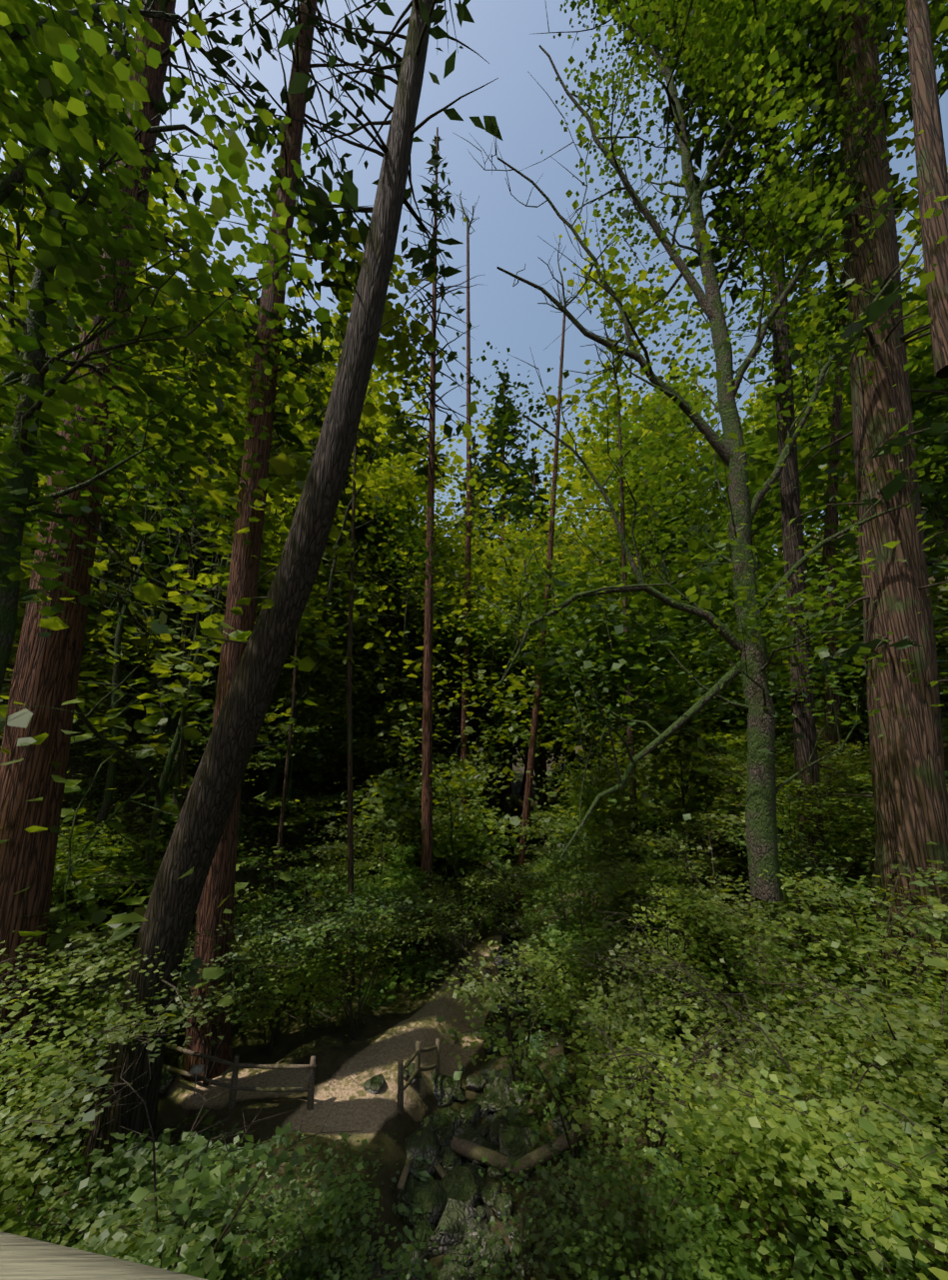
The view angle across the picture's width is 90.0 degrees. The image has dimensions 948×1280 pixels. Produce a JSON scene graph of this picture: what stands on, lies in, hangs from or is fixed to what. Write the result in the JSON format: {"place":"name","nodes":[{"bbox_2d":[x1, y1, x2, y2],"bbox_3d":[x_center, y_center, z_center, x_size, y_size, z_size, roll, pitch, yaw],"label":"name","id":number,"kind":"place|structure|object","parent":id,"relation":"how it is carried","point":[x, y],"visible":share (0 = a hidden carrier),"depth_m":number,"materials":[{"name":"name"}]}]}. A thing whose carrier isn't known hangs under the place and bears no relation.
{"place":"outdoors","nodes":[
{"label":"outdoors","id":0,"kind":"place"},
{"bbox_2d":[303,944,502,1142],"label":"trail path","id":1,"kind":"structure","parent":0,"point":[357,1106],"depth_m":14.18,"materials":[{"name":"beige gravel"}]},
{"bbox_2d":[0,314,947,1279],"bbox_3d":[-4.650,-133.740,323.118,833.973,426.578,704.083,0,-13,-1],"label":"terrain","id":2,"kind":"structure","parent":0,"point":[334,1048],"depth_m":14.20,"materials":[{"name":"green plant"}]},
{"bbox_2d":[0,1231,207,1279],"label":"wooden railing","id":3,"kind":"object","parent":2,"relation":"on","point":[23,1258],"depth_m":2.04,"materials":[{"name":"beige wood"}]},
{"bbox_2d":[188,1064,204,1104],"bbox_3d":[-7.289,11.648,12.384,0.320,0.853,0.181,0,-13,-1],"label":"sign","id":4,"kind":"object","parent":2,"relation":"on","point":[196,1069],"visible":0.84,"depth_m":12.43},
{"bbox_2d":[162,1038,440,1115],"bbox_3d":[-5.135,11.926,12.886,8.662,2.329,1.993,2,-13,-10],"label":"wooden fence","id":5,"kind":"object","parent":2,"relation":"on","point":[312,1065],"visible":0.83,"depth_m":12.37,"materials":[{"name":"brown wood"}]},
{"bbox_2d":[88,891,575,1279],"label":"creek rocks","id":6,"kind":"object","parent":2,"relation":"on","point":[452,1209],"visible":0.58,"depth_m":11.65,"materials":[{"name":"grey stone"}]},
{"bbox_2d":[396,1118,600,1190],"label":"logs","id":7,"kind":"object","parent":6,"relation":"on","point":[465,1148],"visible":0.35,"depth_m":11.49,"materials":[{"name":"brown wood"}]},
{"bbox_2d":[74,0,833,1187],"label":"tree trunks","id":8,"kind":"object","parent":2,"relation":"on","point":[195,841],"visible":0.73,"depth_m":12.23,"materials":[{"name":"brown plant"}]},
{"bbox_2d":[0,0,947,1162],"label":"fir tree","id":9,"kind":"object","parent":2,"relation":"on","point":[908,785],"depth_m":12.63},
{"bbox_2d":[0,547,947,1279],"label":"shrubs","id":10,"kind":"object","parent":2,"relation":"on","point":[879,1125],"visible":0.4,"depth_m":10.51,"materials":[{"name":"green plant"}]},
{"bbox_2d":[0,40,947,1060],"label":"tree foliage","id":11,"kind":"object","parent":2,"relation":"on","point":[400,475],"visible":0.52,"depth_m":25.32,"materials":[{"name":"green plant"}]},
{"bbox_2d":[0,578,947,1279],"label":"bushes","id":12,"kind":"object","parent":2,"relation":"on","point":[232,1248],"visible":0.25,"depth_m":8.89,"materials":[{"name":"green plant"}]},
{"bbox_2d":[0,0,947,1021],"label":"bare tree branches","id":13,"kind":"object","parent":2,"relation":"on","point":[761,817],"visible":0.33,"depth_m":14.26,"materials":[{"name":"green plant"}]},
{"bbox_2d":[0,0,947,755],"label":"tree foliage","id":14,"kind":"object","parent":13,"relation":"attached to","point":[48,70],"visible":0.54,"depth_m":10.41,"materials":[{"name":"green plant"}]},
{"bbox_2d":[0,0,947,1279],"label":"tree twigs","id":15,"kind":"object","parent":2,"relation":"on","point":[435,219],"visible":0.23,"depth_m":13.46,"materials":[{"name":"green plant"}]},
{"bbox_2d":[0,771,947,1279],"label":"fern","id":16,"kind":"object","parent":2,"relation":"on","point":[425,1173],"visible":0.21,"depth_m":11.63,"materials":[{"name":"green plant"}]},
{"bbox_2d":[2,166,947,774],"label":"tree foliage","id":17,"kind":"object","parent":2,"relation":"on","point":[561,481],"visible":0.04,"depth_m":48.91,"materials":[{"name":"green plant"}]},
{"bbox_2d":[51,0,947,676],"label":"fir needles","id":18,"kind":"object","parent":2,"relation":"on","point":[420,254],"visible":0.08,"depth_m":18.58,"materials":[{"name":"green plant"}]},
{"bbox_2d":[339,0,947,837],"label":"tree foliage","id":19,"kind":"object","parent":2,"relation":"on","point":[797,204],"visible":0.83,"depth_m":14.25,"materials":[{"name":"green plant"}]},
{"bbox_2d":[0,0,947,554],"label":"sky","id":20,"kind":"structure","parent":0,"point":[503,32],"materials":[{"name":"blue"}]},
{"bbox_2d":[450,873,528,1270],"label":"creek water","id":21,"kind":"structure","parent":0,"point":[489,1062],"depth_m":17.54,"materials":[{"name":"grey liquid"}]}
]}

